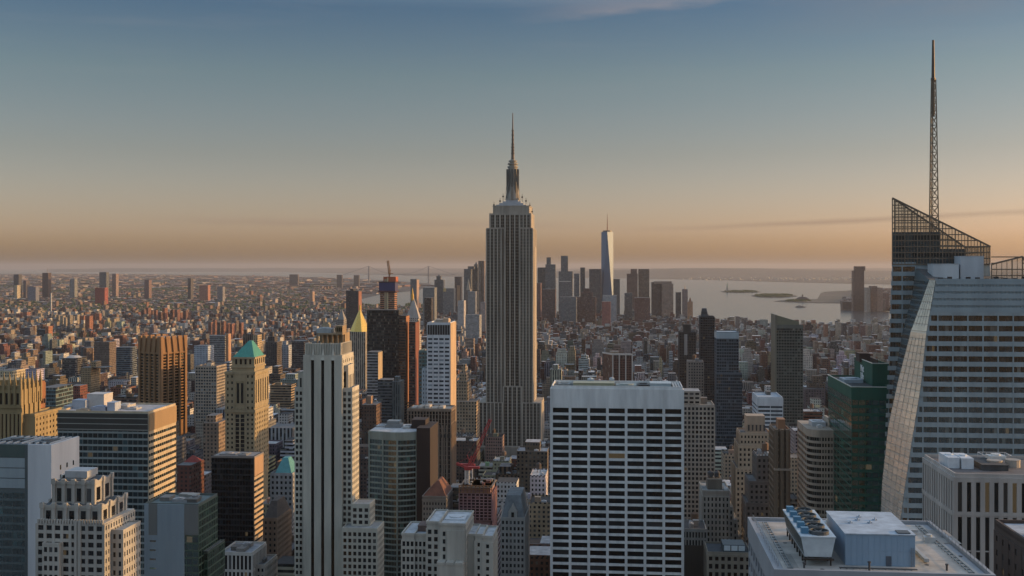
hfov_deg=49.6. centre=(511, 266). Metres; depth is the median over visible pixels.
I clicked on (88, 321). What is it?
housing tower
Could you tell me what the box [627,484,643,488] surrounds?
window
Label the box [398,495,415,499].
ribbon window
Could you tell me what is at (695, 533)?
office tower
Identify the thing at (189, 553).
window
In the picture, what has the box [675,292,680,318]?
skyscraper
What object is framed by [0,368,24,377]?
building
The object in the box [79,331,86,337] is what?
building
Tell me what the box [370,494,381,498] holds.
ribbon window
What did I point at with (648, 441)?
window
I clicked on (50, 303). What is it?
chimney
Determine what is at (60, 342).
building
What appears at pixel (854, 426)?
window
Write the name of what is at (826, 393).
building
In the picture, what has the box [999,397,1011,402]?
window
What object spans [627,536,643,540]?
window
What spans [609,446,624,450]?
window
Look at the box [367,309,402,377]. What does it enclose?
dark slab tower
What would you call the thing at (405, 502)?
ribbon window
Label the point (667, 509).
window
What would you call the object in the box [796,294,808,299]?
ferry hall
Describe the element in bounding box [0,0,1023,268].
sky
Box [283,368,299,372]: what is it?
building
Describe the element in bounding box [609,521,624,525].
window
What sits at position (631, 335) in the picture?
building
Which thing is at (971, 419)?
window
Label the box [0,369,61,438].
gothic crown tower
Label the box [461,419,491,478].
tower crane
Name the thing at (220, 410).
building
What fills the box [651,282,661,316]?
skyscraper
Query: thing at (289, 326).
rooftops
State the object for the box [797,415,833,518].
banded office
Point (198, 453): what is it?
building
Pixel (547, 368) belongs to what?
building
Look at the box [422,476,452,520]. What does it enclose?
hip roof building
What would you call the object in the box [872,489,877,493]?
window
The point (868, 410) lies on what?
window
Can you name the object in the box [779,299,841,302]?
park spit
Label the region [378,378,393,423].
building
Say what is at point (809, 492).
ribbon window
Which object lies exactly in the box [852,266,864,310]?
waterfront tower
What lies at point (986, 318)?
window
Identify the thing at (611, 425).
window
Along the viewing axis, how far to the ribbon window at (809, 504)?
637.14 m
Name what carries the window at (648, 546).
in the office tower at (616, 478)
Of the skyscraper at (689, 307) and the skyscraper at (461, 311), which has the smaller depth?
the skyscraper at (461, 311)
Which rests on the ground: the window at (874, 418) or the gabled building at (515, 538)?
the gabled building at (515, 538)
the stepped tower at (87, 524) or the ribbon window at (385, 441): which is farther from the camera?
the ribbon window at (385, 441)
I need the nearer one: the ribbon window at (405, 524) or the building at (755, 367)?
the ribbon window at (405, 524)
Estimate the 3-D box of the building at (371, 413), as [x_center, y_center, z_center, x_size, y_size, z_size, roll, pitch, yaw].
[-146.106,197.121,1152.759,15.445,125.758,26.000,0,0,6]
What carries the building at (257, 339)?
on the ground
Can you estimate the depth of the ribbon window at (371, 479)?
731.02 m
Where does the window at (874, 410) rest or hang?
in the green glass tower at (858, 400)
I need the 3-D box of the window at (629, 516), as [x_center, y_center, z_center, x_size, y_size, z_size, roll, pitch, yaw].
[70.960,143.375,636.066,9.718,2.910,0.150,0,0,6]
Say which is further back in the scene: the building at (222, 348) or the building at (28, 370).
the building at (222, 348)
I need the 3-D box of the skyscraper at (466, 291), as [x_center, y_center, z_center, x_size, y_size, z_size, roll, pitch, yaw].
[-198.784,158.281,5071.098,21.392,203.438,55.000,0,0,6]
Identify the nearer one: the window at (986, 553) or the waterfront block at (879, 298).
the window at (986, 553)
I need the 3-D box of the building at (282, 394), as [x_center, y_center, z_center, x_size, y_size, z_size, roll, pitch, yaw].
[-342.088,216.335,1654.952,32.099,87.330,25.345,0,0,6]
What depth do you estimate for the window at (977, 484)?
385.88 m
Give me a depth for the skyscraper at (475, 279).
5897.12 m
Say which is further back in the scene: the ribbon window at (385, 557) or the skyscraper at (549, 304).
the skyscraper at (549, 304)
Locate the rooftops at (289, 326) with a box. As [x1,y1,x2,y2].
[0,305,890,543]
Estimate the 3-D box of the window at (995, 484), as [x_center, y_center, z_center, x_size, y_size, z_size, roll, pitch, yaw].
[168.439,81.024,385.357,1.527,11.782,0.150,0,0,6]
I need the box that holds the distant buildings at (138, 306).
[0,274,422,311]
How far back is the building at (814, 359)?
2397.72 m
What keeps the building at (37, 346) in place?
on the ground
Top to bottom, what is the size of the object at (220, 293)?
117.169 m
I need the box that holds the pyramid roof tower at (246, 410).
[224,340,268,499]
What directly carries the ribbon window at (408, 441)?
in the curved glass office
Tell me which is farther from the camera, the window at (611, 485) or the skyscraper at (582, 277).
the skyscraper at (582, 277)
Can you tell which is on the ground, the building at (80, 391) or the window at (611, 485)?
the building at (80, 391)
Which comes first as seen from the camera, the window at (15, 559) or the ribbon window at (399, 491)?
the window at (15, 559)
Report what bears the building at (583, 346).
on the ground
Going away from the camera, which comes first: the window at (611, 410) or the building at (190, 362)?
the window at (611, 410)
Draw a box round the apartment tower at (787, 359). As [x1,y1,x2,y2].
[771,313,802,428]
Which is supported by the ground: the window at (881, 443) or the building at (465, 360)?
the building at (465, 360)
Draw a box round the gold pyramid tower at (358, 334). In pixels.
[349,305,366,390]
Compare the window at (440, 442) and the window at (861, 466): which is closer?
the window at (861, 466)
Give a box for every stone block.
[401,509,497,575]
[699,470,741,541]
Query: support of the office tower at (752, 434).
on the ground
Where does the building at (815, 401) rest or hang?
on the ground
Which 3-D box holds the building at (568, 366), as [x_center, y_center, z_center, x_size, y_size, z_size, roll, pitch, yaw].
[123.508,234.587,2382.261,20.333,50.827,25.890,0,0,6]
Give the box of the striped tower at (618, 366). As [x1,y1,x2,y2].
[602,352,632,380]
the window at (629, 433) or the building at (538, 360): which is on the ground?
the building at (538, 360)
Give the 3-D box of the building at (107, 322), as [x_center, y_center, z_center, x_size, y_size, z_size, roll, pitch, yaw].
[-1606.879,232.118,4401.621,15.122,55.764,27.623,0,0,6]
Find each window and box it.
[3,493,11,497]
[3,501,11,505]
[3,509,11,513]
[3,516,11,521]
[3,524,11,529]
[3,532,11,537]
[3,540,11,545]
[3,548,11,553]
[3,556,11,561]
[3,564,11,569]
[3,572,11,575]
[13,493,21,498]
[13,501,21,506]
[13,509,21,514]
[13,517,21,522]
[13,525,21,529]
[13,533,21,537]
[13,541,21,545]
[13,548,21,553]
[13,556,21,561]
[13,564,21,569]
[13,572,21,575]
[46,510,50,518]
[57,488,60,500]
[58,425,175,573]
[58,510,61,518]
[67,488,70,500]
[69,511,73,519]
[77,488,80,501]
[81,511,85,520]
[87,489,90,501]
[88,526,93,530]
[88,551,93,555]
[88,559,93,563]
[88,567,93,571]
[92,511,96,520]
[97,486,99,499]
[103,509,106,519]
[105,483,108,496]
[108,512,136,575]
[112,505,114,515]
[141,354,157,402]
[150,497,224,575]
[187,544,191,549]
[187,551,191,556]
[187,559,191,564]
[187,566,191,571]
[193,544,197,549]
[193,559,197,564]
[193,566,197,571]
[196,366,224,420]
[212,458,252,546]
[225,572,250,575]
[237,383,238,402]
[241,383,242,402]
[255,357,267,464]
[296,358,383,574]
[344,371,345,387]
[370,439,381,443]
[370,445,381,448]
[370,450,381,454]
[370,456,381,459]
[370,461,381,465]
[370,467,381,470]
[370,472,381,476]
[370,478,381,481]
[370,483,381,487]
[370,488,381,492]
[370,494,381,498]
[384,440,395,444]
[384,446,395,449]
[384,451,395,455]
[384,457,395,460]
[384,462,395,466]
[384,468,395,471]
[384,473,395,477]
[384,479,395,482]
[384,484,395,488]
[384,490,395,493]
[384,495,395,499]
[384,501,395,504]
[384,506,395,510]
[384,512,395,515]
[384,517,395,521]
[384,523,395,526]
[384,528,395,532]
[384,534,395,537]
[384,539,395,543]
[384,545,395,548]
[384,550,395,554]
[384,556,395,559]
[384,561,395,565]
[384,567,395,570]
[384,572,395,575]
[398,440,415,444]
[398,446,415,449]
[398,451,415,455]
[398,456,415,460]
[398,462,415,466]
[398,467,415,471]
[398,473,415,477]
[398,478,415,482]
[398,484,415,488]
[398,489,415,493]
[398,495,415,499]
[398,500,415,504]
[398,506,415,510]
[398,511,415,515]
[398,517,415,521]
[398,523,408,526]
[440,442,449,484]
[506,169,518,193]
[590,408,605,412]
[590,416,605,420]
[590,423,605,427]
[590,431,605,435]
[590,438,605,442]
[590,446,605,450]
[590,453,605,457]
[609,408,624,412]
[609,416,624,420]
[609,423,624,427]
[609,431,624,435]
[609,438,624,442]
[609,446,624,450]
[609,453,624,457]
[609,461,624,465]
[609,468,624,472]
[609,476,624,480]
[609,483,624,487]
[609,491,624,495]
[609,498,624,502]
[609,506,624,510]
[609,513,624,517]
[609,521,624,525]
[609,528,624,532]
[609,536,624,540]
[609,543,624,548]
[609,551,624,555]
[609,558,624,563]
[609,566,624,570]
[609,573,624,575]
[627,409,643,413]
[627,416,643,420]
[627,424,643,428]
[627,431,643,435]
[627,439,643,443]
[627,446,643,450]
[627,454,643,458]
[627,461,643,465]
[627,469,643,473]
[627,476,643,480]
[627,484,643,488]
[627,491,643,495]
[627,499,643,503]
[627,506,643,510]
[627,514,643,518]
[627,521,643,525]
[627,529,643,533]
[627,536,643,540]
[627,544,643,548]
[627,551,643,555]
[627,559,643,563]
[627,566,643,571]
[627,574,643,575]
[646,409,661,413]
[646,416,661,420]
[646,424,661,428]
[646,431,661,435]
[646,439,661,443]
[646,446,661,450]
[646,454,661,458]
[646,461,661,466]
[646,469,661,473]
[646,477,661,481]
[646,484,661,488]
[646,492,661,496]
[646,499,661,503]
[646,507,661,511]
[646,514,661,518]
[646,522,661,526]
[646,529,661,533]
[646,537,661,541]
[646,544,661,548]
[646,552,661,556]
[646,559,661,563]
[646,567,661,571]
[665,409,680,413]
[665,417,680,421]
[665,424,680,428]
[665,432,680,436]
[665,439,680,443]
[665,447,680,451]
[665,454,680,458]
[665,462,680,466]
[665,469,680,473]
[665,477,680,481]
[665,484,680,489]
[665,492,680,496]
[665,500,680,504]
[665,507,680,511]
[665,515,680,519]
[665,522,680,526]
[665,530,680,534]
[665,537,680,541]
[665,545,680,549]
[665,552,680,556]
[665,560,680,564]
[665,567,680,572]
[680,371,685,387]
[684,458,713,516]
[701,357,713,401]
[717,374,741,433]
[724,545,729,550]
[731,546,737,550]
[737,436,766,527]
[739,546,744,550]
[777,358,802,421]
[807,436,820,440]
[807,442,820,446]
[807,448,820,452]
[807,454,820,458]
[807,460,820,464]
[807,466,820,470]
[807,472,820,476]
[807,478,820,482]
[807,484,820,489]
[807,490,820,495]
[807,496,820,501]
[807,502,820,507]
[828,386,850,510]
[852,400,857,404]
[852,408,857,412]
[852,416,857,420]
[852,424,857,428]
[852,432,857,436]
[852,440,857,444]
[852,448,857,452]
[852,456,857,460]
[852,464,857,468]
[852,472,857,476]
[852,480,857,484]
[852,488,857,492]
[852,496,857,500]
[859,400,864,404]
[859,408,864,412]
[859,416,864,420]
[859,424,864,428]
[859,432,864,436]
[859,440,864,444]
[859,448,864,452]
[859,456,864,460]
[859,464,864,468]
[859,505,864,509]
[866,400,871,404]
[866,408,871,412]
[866,416,871,420]
[866,424,871,428]
[866,432,871,436]
[866,440,871,444]
[866,473,871,477]
[866,481,871,485]
[866,489,871,493]
[866,497,871,501]
[866,505,871,509]
[872,400,877,404]
[872,408,877,412]
[872,416,877,420]
[872,424,877,428]
[872,457,877,461]
[872,465,877,469]
[872,473,877,477]
[872,481,877,485]
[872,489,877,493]
[872,497,877,501]
[872,505,877,509]
[879,400,884,404]
[879,408,884,412]
[879,433,884,437]
[879,441,884,445]
[889,267,966,520]
[958,482,961,511]
[958,517,961,545]
[967,482,970,511]
[967,517,970,549]
[969,316,981,320]
[969,326,981,330]
[969,336,981,340]
[969,346,981,351]
[969,356,981,361]
[969,367,981,371]
[969,377,981,381]
[969,387,981,391]
[969,397,981,402]
[969,407,981,412]
[969,417,981,422]
[969,428,981,432]
[969,438,981,442]
[969,448,981,453]
[976,483,979,511]
[976,517,979,550]
[976,552,979,561]
[984,316,996,320]
[984,326,996,330]
[984,336,996,341]
[984,346,996,351]
[984,356,996,361]
[984,367,996,371]
[984,377,996,381]
[984,387,996,392]
[984,397,996,402]
[984,407,996,412]
[984,418,996,422]
[984,428,996,432]
[984,438,996,443]
[984,448,996,453]
[985,483,988,511]
[985,517,988,550]
[985,552,988,568]
[994,483,997,511]
[999,316,1011,320]
[999,326,1011,330]
[999,336,1011,341]
[999,346,1011,351]
[999,357,1011,361]
[999,367,1011,371]
[999,377,1011,382]
[999,387,1011,392]
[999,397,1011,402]
[999,408,1011,412]
[999,418,1011,422]
[999,428,1011,433]
[999,438,1011,443]
[999,448,1011,453]
[1003,483,1006,511]
[1013,483,1015,512]
[1014,316,1023,320]
[1014,326,1023,331]
[1014,336,1023,341]
[1014,346,1023,351]
[1014,357,1023,361]
[1014,367,1023,371]
[1014,377,1023,382]
[1014,387,1023,392]
[1014,398,1023,402]
[1014,408,1023,412]
[1014,418,1023,423]
[1014,428,1023,433]
[1014,438,1023,443]
[1014,449,1023,453]
[1022,483,1023,512]
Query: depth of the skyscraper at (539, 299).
5012.21 m
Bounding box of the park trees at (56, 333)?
[53,332,101,337]
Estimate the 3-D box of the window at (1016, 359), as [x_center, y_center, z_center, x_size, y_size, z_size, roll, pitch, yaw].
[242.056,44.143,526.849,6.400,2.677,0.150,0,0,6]
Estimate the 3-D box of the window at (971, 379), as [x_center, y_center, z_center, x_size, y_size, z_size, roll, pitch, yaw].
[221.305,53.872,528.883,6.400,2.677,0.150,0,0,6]
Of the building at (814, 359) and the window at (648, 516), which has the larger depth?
the building at (814, 359)
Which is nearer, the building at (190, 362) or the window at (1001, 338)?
the window at (1001, 338)
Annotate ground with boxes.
[0,274,556,382]
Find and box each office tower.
[0,435,78,575]
[57,392,176,575]
[144,492,224,575]
[195,360,226,448]
[211,451,263,547]
[225,541,266,575]
[255,554,277,575]
[263,496,291,558]
[270,456,294,540]
[407,404,455,485]
[419,348,426,404]
[422,366,426,404]
[427,318,455,405]
[550,377,683,575]
[678,324,695,387]
[683,388,714,518]
[684,511,706,575]
[686,354,703,396]
[699,308,714,402]
[703,539,747,575]
[714,330,741,448]
[731,413,768,538]
[741,441,768,544]
[748,506,995,575]
[752,391,782,429]
[769,417,790,517]
[922,452,1023,572]
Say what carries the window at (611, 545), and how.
in the office tower at (616, 478)
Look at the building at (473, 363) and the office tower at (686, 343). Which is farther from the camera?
the building at (473, 363)
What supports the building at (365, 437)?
on the ground
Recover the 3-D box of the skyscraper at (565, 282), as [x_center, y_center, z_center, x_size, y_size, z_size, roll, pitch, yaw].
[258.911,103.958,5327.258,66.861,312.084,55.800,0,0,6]
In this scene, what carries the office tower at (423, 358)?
on the ground
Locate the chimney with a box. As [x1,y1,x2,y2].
[50,293,51,313]
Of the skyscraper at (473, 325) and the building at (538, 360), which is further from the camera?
the skyscraper at (473, 325)
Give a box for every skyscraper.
[434,275,444,313]
[443,288,455,314]
[455,277,461,312]
[458,300,465,328]
[464,266,474,299]
[465,279,471,313]
[465,314,481,342]
[468,291,476,313]
[472,262,477,311]
[478,261,481,311]
[480,113,547,461]
[480,302,485,330]
[482,261,484,301]
[537,283,541,320]
[538,267,544,288]
[542,289,555,322]
[545,257,555,288]
[559,256,572,315]
[560,297,576,324]
[574,274,579,296]
[577,288,595,324]
[580,267,584,291]
[589,269,600,312]
[601,216,612,308]
[602,301,610,325]
[603,295,616,322]
[613,279,619,314]
[624,293,631,319]
[627,269,637,308]
[634,297,649,321]
[638,269,648,296]
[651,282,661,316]
[654,281,672,317]
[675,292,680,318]
[682,287,687,316]
[687,298,692,319]
[881,40,1023,520]
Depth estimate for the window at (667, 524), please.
633.88 m
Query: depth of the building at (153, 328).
3876.17 m
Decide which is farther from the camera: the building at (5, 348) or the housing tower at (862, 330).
the housing tower at (862, 330)
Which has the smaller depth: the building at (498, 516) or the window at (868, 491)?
the window at (868, 491)
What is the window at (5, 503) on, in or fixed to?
in the office tower at (31, 467)
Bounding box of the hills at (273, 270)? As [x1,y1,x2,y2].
[47,268,1023,271]
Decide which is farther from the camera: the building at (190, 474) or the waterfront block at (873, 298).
the waterfront block at (873, 298)
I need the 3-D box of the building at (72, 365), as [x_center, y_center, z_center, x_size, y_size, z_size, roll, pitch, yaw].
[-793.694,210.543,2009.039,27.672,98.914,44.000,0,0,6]
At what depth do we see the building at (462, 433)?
1197.58 m
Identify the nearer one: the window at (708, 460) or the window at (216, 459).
the window at (216, 459)
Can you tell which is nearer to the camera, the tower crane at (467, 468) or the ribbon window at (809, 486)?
the ribbon window at (809, 486)
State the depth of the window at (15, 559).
504.27 m
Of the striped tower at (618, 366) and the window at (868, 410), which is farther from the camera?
the striped tower at (618, 366)
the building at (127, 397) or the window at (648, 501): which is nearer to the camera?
the window at (648, 501)
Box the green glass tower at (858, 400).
[827,352,888,511]
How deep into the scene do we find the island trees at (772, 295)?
9714.02 m
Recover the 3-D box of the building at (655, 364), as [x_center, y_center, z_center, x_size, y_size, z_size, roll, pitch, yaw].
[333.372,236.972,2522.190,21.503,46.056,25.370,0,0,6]
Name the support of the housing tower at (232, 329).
on the ground
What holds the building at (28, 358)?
on the ground
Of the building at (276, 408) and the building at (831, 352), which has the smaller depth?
the building at (276, 408)
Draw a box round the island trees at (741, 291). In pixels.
[724,290,756,291]
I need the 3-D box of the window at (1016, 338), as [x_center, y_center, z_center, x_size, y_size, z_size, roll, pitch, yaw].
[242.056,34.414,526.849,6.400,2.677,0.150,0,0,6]
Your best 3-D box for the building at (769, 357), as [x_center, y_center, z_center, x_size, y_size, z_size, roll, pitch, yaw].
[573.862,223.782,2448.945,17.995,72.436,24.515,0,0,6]
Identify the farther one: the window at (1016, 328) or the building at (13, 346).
the building at (13, 346)
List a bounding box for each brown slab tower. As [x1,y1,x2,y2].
[399,315,408,423]
[409,321,418,406]
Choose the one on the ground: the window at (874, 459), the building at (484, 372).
the building at (484, 372)
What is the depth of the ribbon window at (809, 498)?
637.30 m
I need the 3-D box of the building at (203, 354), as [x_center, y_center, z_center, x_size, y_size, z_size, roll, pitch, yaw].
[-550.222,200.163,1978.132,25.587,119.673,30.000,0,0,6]
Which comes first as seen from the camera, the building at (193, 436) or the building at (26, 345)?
the building at (193, 436)
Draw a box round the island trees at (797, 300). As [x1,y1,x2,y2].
[785,299,810,301]
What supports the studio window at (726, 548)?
in the office tower at (726, 557)
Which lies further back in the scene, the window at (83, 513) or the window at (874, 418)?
the window at (874, 418)
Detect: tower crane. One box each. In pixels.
[387,260,393,276]
[456,456,478,483]
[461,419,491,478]
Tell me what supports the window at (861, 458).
in the green glass tower at (858, 400)
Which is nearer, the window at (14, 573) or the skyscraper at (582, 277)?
the window at (14, 573)
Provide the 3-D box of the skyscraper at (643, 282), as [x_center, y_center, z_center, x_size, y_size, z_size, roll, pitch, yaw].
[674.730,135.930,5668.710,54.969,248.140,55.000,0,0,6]
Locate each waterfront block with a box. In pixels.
[841,301,851,309]
[864,287,869,311]
[869,286,876,311]
[877,287,882,310]
[883,293,888,309]
[883,299,885,309]
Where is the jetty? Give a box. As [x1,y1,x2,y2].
[828,291,851,292]
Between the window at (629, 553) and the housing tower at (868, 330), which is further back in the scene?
the housing tower at (868, 330)
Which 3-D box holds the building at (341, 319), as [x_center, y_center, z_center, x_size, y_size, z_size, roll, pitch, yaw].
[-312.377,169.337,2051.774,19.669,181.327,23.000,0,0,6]
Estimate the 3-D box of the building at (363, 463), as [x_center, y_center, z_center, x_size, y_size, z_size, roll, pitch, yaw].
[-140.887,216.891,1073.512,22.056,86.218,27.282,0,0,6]
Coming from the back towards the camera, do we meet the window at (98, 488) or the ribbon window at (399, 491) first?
the ribbon window at (399, 491)
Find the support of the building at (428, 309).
on the ground
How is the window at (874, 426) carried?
in the green glass tower at (858, 400)
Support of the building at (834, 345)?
on the ground
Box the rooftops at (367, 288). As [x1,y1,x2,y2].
[0,274,890,313]
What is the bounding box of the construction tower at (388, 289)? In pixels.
[378,277,398,308]
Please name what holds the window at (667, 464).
in the office tower at (616, 478)
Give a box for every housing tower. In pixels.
[16,313,21,318]
[56,315,62,321]
[60,315,65,324]
[67,315,72,325]
[75,314,79,324]
[85,316,92,329]
[96,313,101,323]
[145,308,150,317]
[154,310,157,319]
[158,312,162,320]
[162,308,167,318]
[170,309,174,318]
[175,309,179,321]
[183,310,187,319]
[208,322,212,334]
[212,320,216,330]
[217,322,220,334]
[221,321,225,334]
[226,323,230,333]
[229,323,234,338]
[234,320,238,336]
[239,322,243,334]
[729,320,734,326]
[735,316,739,327]
[741,318,746,326]
[823,324,827,336]
[835,322,840,339]
[841,323,845,338]
[848,326,852,335]
[853,326,858,333]
[860,325,864,335]
[865,325,870,336]
[872,323,877,333]
[878,325,883,332]
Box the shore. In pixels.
[306,272,1023,283]
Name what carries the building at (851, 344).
on the ground
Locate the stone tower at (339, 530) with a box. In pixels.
[295,325,383,575]
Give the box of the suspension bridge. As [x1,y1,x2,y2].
[344,266,453,282]
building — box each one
[0,343,9,357]
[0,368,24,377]
[8,344,16,354]
[8,359,27,368]
[12,360,27,368]
[14,339,29,346]
[21,343,32,348]
[22,352,34,365]
[23,327,34,335]
[25,336,39,339]
[25,368,44,380]
[28,349,38,359]
[32,338,39,343]
[33,343,40,352]
[34,380,45,408]
[37,329,44,336]
[42,333,53,347]
[43,351,51,364]
[45,326,52,335]
[45,368,54,376]
[45,374,58,379]
[45,384,72,408]
[48,362,58,373]
[49,339,63,349]
[49,374,66,385]
[50,339,56,350]
[52,348,60,353]
[61,344,71,354]
[62,355,86,382]
[69,376,80,381]
[73,384,89,399]
[75,328,85,332]
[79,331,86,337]
[81,360,112,392]
[83,347,91,365]
[94,338,115,375]
[100,372,107,391]
[104,318,110,328]
[108,379,129,389]
[110,376,125,379]
[111,381,135,398]
[112,339,118,346]
[114,335,126,346]
[114,390,137,402]
[116,321,124,327]
[116,346,136,376]
[150,325,156,334]
[176,421,178,435]
[176,431,185,473]
[177,455,203,492]
[181,432,200,448]
[186,438,198,450]
[186,449,202,459]
[187,354,193,371]
[192,340,203,353]
[194,345,213,371]
[194,396,194,426]
[203,413,224,469]
[204,470,210,492]
[209,334,230,363]
[215,406,224,418]
[224,360,231,370]
[237,340,242,346]
[243,329,258,345]
[253,334,261,350]
[258,316,265,320]
[263,497,269,519]
[265,332,281,372]
[268,455,275,496]
[269,365,285,383]
[269,404,279,412]
[269,423,294,446]
[269,440,282,468]
[270,382,295,408]
[276,409,294,422]
[277,403,289,409]
[277,457,294,467]
[278,556,294,575]
[280,373,297,386]
[280,437,294,458]
[282,341,291,368]
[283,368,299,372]
[292,340,309,369]
[292,534,294,555]
[322,322,330,327]
[337,309,349,331]
[346,289,361,329]
[359,444,367,498]
[362,395,381,443]
[364,424,375,443]
[367,350,381,401]
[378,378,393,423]
[392,376,403,423]
[410,279,418,310]
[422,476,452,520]
[423,287,436,325]
[424,297,432,333]
[451,483,460,509]
[456,341,459,351]
[456,364,461,370]
[456,364,479,436]
[456,428,475,436]
[456,436,479,482]
[459,478,496,525]
[460,358,470,367]
[461,348,468,357]
[465,338,474,355]
[468,375,477,381]
[471,356,476,371]
[478,462,492,477]
[480,448,483,462]
[482,470,496,477]
[484,364,485,381]
[485,428,504,461]
[493,451,510,469]
[496,463,516,481]
[496,477,518,514]
[497,506,500,575]
[500,487,529,575]
[517,439,548,491]
[526,492,549,504]
[529,495,549,537]
[529,543,549,575]
[530,462,547,497]
[537,341,545,353]
[537,349,540,377]
[541,350,550,360]
[542,333,549,339]
[542,376,549,400]
[544,396,549,421]
[544,413,549,427]
[545,361,549,379]
[545,439,549,454]
[549,455,549,489]
[550,360,555,367]
[550,364,561,387]
[556,348,567,367]
[564,363,573,369]
[568,340,572,348]
[568,346,575,369]
[568,369,575,375]
[578,354,587,371]
[579,369,582,379]
[581,339,585,353]
[582,375,596,379]
[592,339,603,357]
[593,353,601,366]
[597,357,600,369]
[607,343,614,348]
[612,344,623,352]
[621,341,630,352]
[629,333,636,340]
[633,335,641,340]
[633,356,646,372]
[634,372,646,380]
[643,354,647,361]
[644,322,651,330]
[644,341,646,353]
[650,356,658,369]
[653,360,662,378]
[659,344,665,362]
[659,356,661,376]
[663,368,671,377]
[666,342,672,362]
[669,351,672,367]
[673,359,677,376]
[715,446,726,475]
[721,444,733,479]
[739,348,743,360]
[739,361,747,379]
[742,348,752,376]
[742,381,755,393]
[745,339,755,350]
[746,333,755,338]
[747,391,763,405]
[750,373,756,381]
[753,365,758,372]
[756,366,764,381]
[757,382,770,390]
[758,330,764,337]
[759,319,767,326]
[759,339,764,350]
[760,351,767,367]
[767,351,770,364]
[767,362,770,379]
[790,426,796,452]
[790,453,796,495]
[790,492,796,507]
[803,349,811,368]
[803,383,824,407]
[803,403,821,419]
[804,322,812,330]
[805,369,816,380]
[806,375,824,388]
[807,397,826,415]
[812,353,820,368]
[813,341,816,352]
[817,358,829,372]
[817,373,829,380]
[825,374,835,407]
[828,341,838,355]
[828,349,833,357]
[836,351,846,365]
[836,366,841,374]
[843,349,854,358]
[843,367,848,374]
[849,340,853,349]
[849,354,855,364]
[854,341,860,349]
[994,519,1023,575]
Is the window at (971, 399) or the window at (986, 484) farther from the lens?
the window at (971, 399)
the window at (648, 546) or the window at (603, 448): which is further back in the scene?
the window at (603, 448)
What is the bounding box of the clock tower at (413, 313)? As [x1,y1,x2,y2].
[407,287,420,349]
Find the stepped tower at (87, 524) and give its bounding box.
[35,467,140,575]
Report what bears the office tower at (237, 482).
on the ground
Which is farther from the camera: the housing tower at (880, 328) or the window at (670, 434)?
the housing tower at (880, 328)
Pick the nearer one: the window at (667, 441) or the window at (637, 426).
the window at (667, 441)
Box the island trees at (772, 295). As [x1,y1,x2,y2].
[754,293,792,296]
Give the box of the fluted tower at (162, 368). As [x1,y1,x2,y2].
[138,334,186,435]
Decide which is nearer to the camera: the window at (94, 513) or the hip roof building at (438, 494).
the window at (94, 513)
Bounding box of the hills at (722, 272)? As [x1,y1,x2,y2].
[403,268,1023,275]
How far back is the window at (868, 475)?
584.25 m
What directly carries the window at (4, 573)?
in the office tower at (31, 467)
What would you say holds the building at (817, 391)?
on the ground
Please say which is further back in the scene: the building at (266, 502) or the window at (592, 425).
the building at (266, 502)
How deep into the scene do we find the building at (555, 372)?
1892.28 m
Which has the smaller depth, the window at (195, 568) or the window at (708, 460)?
the window at (195, 568)
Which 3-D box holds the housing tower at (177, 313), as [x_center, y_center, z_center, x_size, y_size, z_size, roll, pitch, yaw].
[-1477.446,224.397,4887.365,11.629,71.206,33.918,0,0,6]
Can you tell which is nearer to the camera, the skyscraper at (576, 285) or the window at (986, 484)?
the window at (986, 484)
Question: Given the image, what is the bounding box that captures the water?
[0,269,891,324]
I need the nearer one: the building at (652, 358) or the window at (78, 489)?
the window at (78, 489)
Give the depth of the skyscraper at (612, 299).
4780.04 m
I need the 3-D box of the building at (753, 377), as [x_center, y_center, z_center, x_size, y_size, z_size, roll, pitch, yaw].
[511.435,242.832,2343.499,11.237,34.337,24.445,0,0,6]
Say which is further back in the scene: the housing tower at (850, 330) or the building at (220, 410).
the housing tower at (850, 330)
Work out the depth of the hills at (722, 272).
32897.61 m
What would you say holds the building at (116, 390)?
on the ground
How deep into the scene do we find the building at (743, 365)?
2363.84 m
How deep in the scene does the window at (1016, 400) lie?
526.86 m
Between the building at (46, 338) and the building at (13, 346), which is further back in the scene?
the building at (46, 338)
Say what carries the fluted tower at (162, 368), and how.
on the ground
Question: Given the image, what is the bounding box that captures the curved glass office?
[368,417,437,575]
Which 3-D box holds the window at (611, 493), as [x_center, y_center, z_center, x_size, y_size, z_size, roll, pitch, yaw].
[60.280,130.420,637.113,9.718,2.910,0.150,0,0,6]
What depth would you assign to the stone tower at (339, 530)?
654.31 m
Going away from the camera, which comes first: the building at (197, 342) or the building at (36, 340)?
the building at (197, 342)
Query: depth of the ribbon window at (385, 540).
726.57 m
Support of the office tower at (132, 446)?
on the ground
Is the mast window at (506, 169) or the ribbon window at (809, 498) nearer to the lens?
the ribbon window at (809, 498)

